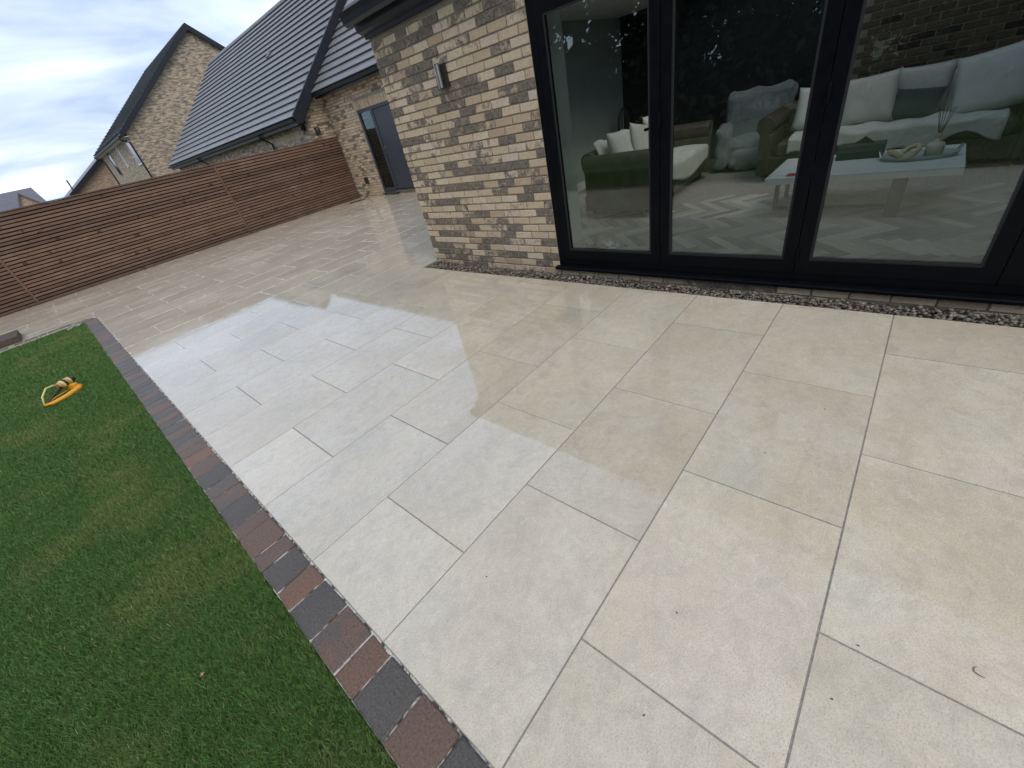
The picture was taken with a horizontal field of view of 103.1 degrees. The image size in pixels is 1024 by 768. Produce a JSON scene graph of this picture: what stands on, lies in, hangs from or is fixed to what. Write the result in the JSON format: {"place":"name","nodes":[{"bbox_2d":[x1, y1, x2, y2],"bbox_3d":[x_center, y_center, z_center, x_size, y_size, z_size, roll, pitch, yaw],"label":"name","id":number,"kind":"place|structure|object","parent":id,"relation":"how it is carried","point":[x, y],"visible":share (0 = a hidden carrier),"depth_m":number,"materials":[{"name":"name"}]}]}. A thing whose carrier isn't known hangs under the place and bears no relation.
{"place":"outdoors","nodes":[
{"label":"outdoors","id":0,"kind":"place"},
{"bbox_2d":[0,0,279,200],"label":"sky","id":1,"kind":"structure","parent":0,"point":[68,68],"materials":[{"name":"blue"}]},
{"bbox_2d":[0,193,1023,767],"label":"patio","id":2,"kind":"structure","parent":0,"point":[532,523],"depth_m":1.89,"materials":[{"name":"tile"}]},
{"bbox_2d":[0,330,21,348],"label":"timber sleeper","id":3,"kind":"object","parent":2,"relation":"on","point":[10,338],"visible":1,"depth_m":6.71,"materials":[{"name":"brown wood"}]},
{"bbox_2d":[546,9,582,242],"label":"room pier","id":4,"kind":"structure","parent":0,"point":[558,62],"depth_m":3.87,"materials":[{"name":"white paint"}]},
{"bbox_2d":[561,18,623,183],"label":"room wall","id":5,"kind":"structure","parent":0,"point":[592,54],"depth_m":6.91,"materials":[{"name":"grey paint"}]},
{"bbox_2d":[573,180,585,248],"bbox_3d":[1.744,-3.181,6.589,1.836,0.130,5.864,18,45,38],"label":"skirting board","id":6,"kind":"object","parent":5,"relation":"attached to","point":[579,243],"visible":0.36,"depth_m":4.58,"materials":[{"name":"white paint"}]},
{"bbox_2d":[578,157,1023,263],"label":"room floor","id":7,"kind":"structure","parent":0,"point":[940,219],"depth_m":3.97,"materials":[{"name":"grey wood"}]},
{"bbox_2d":[618,107,629,130],"bbox_3d":[2.226,-4.438,7.399,0.440,1.078,0.440,18,45,38],"label":"oval back chair","id":8,"kind":"object","parent":7,"relation":"on","point":[625,113],"visible":0.41,"depth_m":7.31,"materials":[{"name":"wicker"}]},
{"bbox_2d":[581,120,712,216],"bbox_3d":[1.934,-3.062,5.742,0.968,0.798,2.125,18,45,38],"label":"chesterfield sofa","id":9,"kind":"object","parent":7,"relation":"on","point":[617,181],"visible":0.57,"depth_m":5.20,"materials":[{"name":"green fabric"}]},
{"bbox_2d":[593,129,708,179],"bbox_3d":[1.948,-3.139,5.564,0.836,0.714,1.722,18,45,38],"label":"throw blanket","id":10,"kind":"object","parent":9,"relation":"on","point":[688,160],"visible":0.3,"depth_m":5.53,"materials":[{"name":"white fabric"}]},
{"bbox_2d":[606,129,633,152],"bbox_3d":[1.429,-3.031,5.288,0.183,0.500,0.540,-9,25,45],"label":"cushion","id":11,"kind":"object","parent":10,"relation":"on","point":[618,141],"visible":0.49,"depth_m":5.12,"materials":[{"name":"white fabric"}]},
{"bbox_2d":[629,122,648,149],"bbox_3d":[1.760,-3.280,5.497,0.172,0.460,0.480,-7,16,47],"label":"cushion","id":12,"kind":"object","parent":10,"relation":"on","point":[639,137],"visible":0.62,"depth_m":5.35,"materials":[{"name":"fabric"}]},
{"bbox_2d":[642,116,647,124],"bbox_3d":[2.076,-3.585,5.795,0.520,0.520,0.183,-38,24,-28],"label":"cushion","id":13,"kind":"object","parent":10,"relation":"on","point":[645,120],"visible":0.04,"depth_m":5.60,"materials":[{"name":"white fabric"}]},
{"bbox_2d":[713,79,798,170],"bbox_3d":[3.647,-3.813,6.044,1.090,1.010,0.948,8,39,29],"label":"quilted armchair","id":14,"kind":"object","parent":7,"relation":"on","point":[737,143],"visible":0.59,"depth_m":6.03,"materials":[{"name":"grey fabric"}]},
{"bbox_2d":[764,143,965,216],"bbox_3d":[3.378,-1.968,4.000,1.400,0.385,0.900,18,45,38],"label":"coffee table","id":15,"kind":"object","parent":7,"relation":"on","point":[900,174],"visible":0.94,"depth_m":3.62,"materials":[{"name":"white wood"}]},
{"bbox_2d":[776,168,796,175],"bbox_3d":[2.824,-2.143,4.101,0.220,0.002,0.280,18,45,38],"label":"paper sheet","id":16,"kind":"object","parent":15,"relation":"on","point":[786,171],"visible":0.64,"depth_m":4.13,"materials":[{"name":"white paper"}]},
{"bbox_2d":[879,142,963,161],"bbox_3d":[3.637,-2.075,3.642,0.552,0.080,0.324,18,45,38],"label":"oval tray","id":17,"kind":"object","parent":15,"relation":"on","point":[947,152],"visible":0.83,"depth_m":3.59,"materials":[{"name":"metal"}]},
{"bbox_2d":[887,143,922,160],"bbox_3d":[3.503,-2.063,3.644,0.233,0.134,0.172,18,45,38],"label":"wooden link ornament","id":18,"kind":"object","parent":17,"relation":"on","point":[901,156],"visible":0.96,"depth_m":3.61,"materials":[{"name":"brown wood"}]},
{"bbox_2d":[923,106,956,156],"bbox_3d":[3.671,-2.158,3.489,0.124,0.360,0.124,18,45,38],"label":"reed diffuser","id":19,"kind":"object","parent":17,"relation":"on","point":[936,147],"visible":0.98,"depth_m":3.51,"materials":[{"name":"beige ceramic"}]},
{"bbox_2d":[755,100,1023,181],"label":"chesterfield sofa","id":20,"kind":"object","parent":7,"relation":"on","point":[773,130],"visible":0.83,"depth_m":4.42,"materials":[{"name":"green fabric"}]},
{"bbox_2d":[786,68,1009,153],"bbox_3d":[4.234,-3.022,4.535,1.784,0.644,0.782,18,45,38],"label":"throw blanket","id":21,"kind":"object","parent":20,"relation":"on","point":[923,131],"visible":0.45,"depth_m":4.26,"materials":[{"name":"white fabric"}]},
{"bbox_2d":[790,88,809,131],"bbox_3d":[3.700,-3.340,4.931,0.460,0.460,0.172,12,27,25],"label":"cushion","id":22,"kind":"object","parent":21,"relation":"on","point":[799,118],"visible":0.24,"depth_m":4.96,"materials":[{"name":"white fabric"}]},
{"bbox_2d":[841,67,902,125],"bbox_3d":[4.033,-3.212,4.606,0.500,0.500,0.183,11,25,37],"label":"cushion","id":23,"kind":"object","parent":21,"relation":"on","point":[870,98],"visible":0.89,"depth_m":4.54,"materials":[{"name":"fabric"}]},
{"bbox_2d":[892,85,948,119],"bbox_3d":[4.380,-3.042,4.414,0.420,0.300,0.151,24,29,35],"label":"cushion","id":24,"kind":"object","parent":21,"relation":"on","point":[917,103],"visible":0.94,"depth_m":4.36,"materials":[{"name":"grey fabric"}]},
{"bbox_2d":[897,57,961,109],"bbox_3d":[4.480,-3.225,4.448,0.480,0.460,0.151,18,33,38],"label":"cushion","id":25,"kind":"object","parent":21,"relation":"on","point":[940,74],"visible":0.52,"depth_m":4.35,"materials":[{"name":"fabric"}]},
{"bbox_2d":[950,40,1023,112],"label":"cushion","id":26,"kind":"object","parent":20,"relation":"on","point":[991,79],"visible":0.94,"depth_m":3.96,"materials":[{"name":"white fabric"}]},
{"bbox_2d":[851,0,1023,79],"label":"brick wall","id":27,"kind":"structure","parent":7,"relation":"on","point":[896,34],"depth_m":4.89,"materials":[{"name":"brick"}]},
{"bbox_2d":[835,136,887,160],"bbox_3d":[3.431,-2.325,3.991,0.360,0.180,0.180,18,45,38],"label":"dark box","id":28,"kind":"object","parent":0,"point":[865,147],"visible":0.92,"depth_m":3.96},
{"bbox_3d":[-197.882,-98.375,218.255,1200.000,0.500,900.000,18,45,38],"label":"ground","id":29,"kind":"structure","parent":0,"visible":0},
{"bbox_2d":[0,187,47,212],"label":"house","id":30,"kind":"structure","parent":29,"relation":"on","point":[19,198],"depth_m":60.19,"materials":[{"name":"tile"}]},
{"bbox_2d":[64,158,118,198],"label":"gabled house","id":31,"kind":"structure","parent":29,"relation":"on","point":[96,175],"depth_m":34.96,"materials":[{"name":"brown brick"}]},
{"bbox_2d":[93,23,224,184],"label":"gabled house","id":32,"kind":"structure","parent":29,"relation":"on","point":[140,141],"depth_m":26.03,"materials":[{"name":"tile"}]},
{"bbox_2d":[106,153,122,174],"bbox_3d":[-30.165,-16.681,30.846,1.000,1.510,0.048,18,45,38],"label":"window","id":33,"kind":"structure","parent":32,"relation":"in","point":[107,154],"depth_m":30.87,"materials":[{"name":"white glass"}]},
{"bbox_2d":[115,148,128,167],"bbox_3d":[-27.177,-15.774,28.345,0.400,1.230,0.048,18,45,38],"label":"window","id":34,"kind":"structure","parent":32,"relation":"in","point":[115,148],"depth_m":28.37,"materials":[{"name":"white plastic"}]},
{"bbox_2d":[124,138,141,164],"bbox_3d":[-24.075,-14.753,25.826,1.250,1.480,0.048,18,45,38],"label":"window","id":35,"kind":"structure","parent":32,"relation":"in","point":[128,145],"depth_m":25.94,"materials":[{"name":"white glass"}]},
{"bbox_2d":[0,136,359,316],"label":"slatted fence","id":36,"kind":"object","parent":29,"relation":"on","point":[54,249],"visible":1,"depth_m":10.54,"materials":[{"name":"brown wood"}]},
{"bbox_2d":[0,322,397,767],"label":"lawn","id":37,"kind":"structure","parent":29,"relation":"on","point":[265,738],"depth_m":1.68,"materials":[{"name":"green plant"}]},
{"bbox_2d":[41,376,83,406],"bbox_3d":[-4.771,0.066,4.304,0.204,0.160,0.418,-6,34,11],"label":"lawn sprinkler","id":38,"kind":"object","parent":37,"relation":"on","point":[69,384],"visible":1,"depth_m":4.32,"materials":[{"name":"yellow plastic"}]},
{"bbox_2d":[0,318,492,767],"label":"kerb","id":39,"kind":"structure","parent":29,"relation":"on","point":[408,720],"depth_m":1.69,"materials":[{"name":"grey brick"}]},
{"bbox_2d":[168,0,355,186],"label":"neighbour house","id":40,"kind":"structure","parent":29,"relation":"on","point":[257,86],"depth_m":15.12,"materials":[{"name":"brick"}]},
{"bbox_2d":[314,127,320,134],"bbox_3d":[-6.109,-7.965,12.793,0.178,0.200,0.140,18,45,38],"label":"bulkhead light","id":41,"kind":"object","parent":40,"relation":"attached to","point":[317,130],"visible":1,"depth_m":12.75,"materials":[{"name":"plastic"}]},
{"bbox_2d":[311,0,1023,321],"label":"brick house","id":42,"kind":"structure","parent":29,"relation":"on","point":[471,156],"depth_m":4.02,"materials":[{"name":"beige brick"}]},
{"bbox_2d":[357,100,414,193],"bbox_3d":[-3.725,-6.977,12.182,1.760,2.295,0.185,18,45,38],"label":"back door","id":43,"kind":"structure","parent":42,"relation":"in","point":[378,124],"depth_m":12.17,"materials":[{"name":"grey glass"}]},
{"bbox_2d":[433,63,450,88],"bbox_3d":[-0.706,-3.039,4.019,0.124,0.202,0.097,18,45,38],"label":"wall light","id":44,"kind":"object","parent":42,"relation":"attached to","point":[442,77],"visible":1,"depth_m":4.00,"materials":[{"name":"metal"}]},
{"bbox_2d":[560,0,646,20],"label":"room ceiling","id":45,"kind":"structure","parent":42,"relation":"attached to","point":[590,9],"depth_m":5.86,"materials":[{"name":"white paint"}]},
{"bbox_2d":[525,0,1023,305],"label":"folding door","id":46,"kind":"structure","parent":42,"relation":"in","point":[999,279],"depth_m":2.85,"materials":[{"name":"black metal"}]},
{"bbox_2d":[423,260,1023,327],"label":"gravel","id":47,"kind":"structure","parent":29,"relation":"on","point":[968,316],"depth_m":3.19,"materials":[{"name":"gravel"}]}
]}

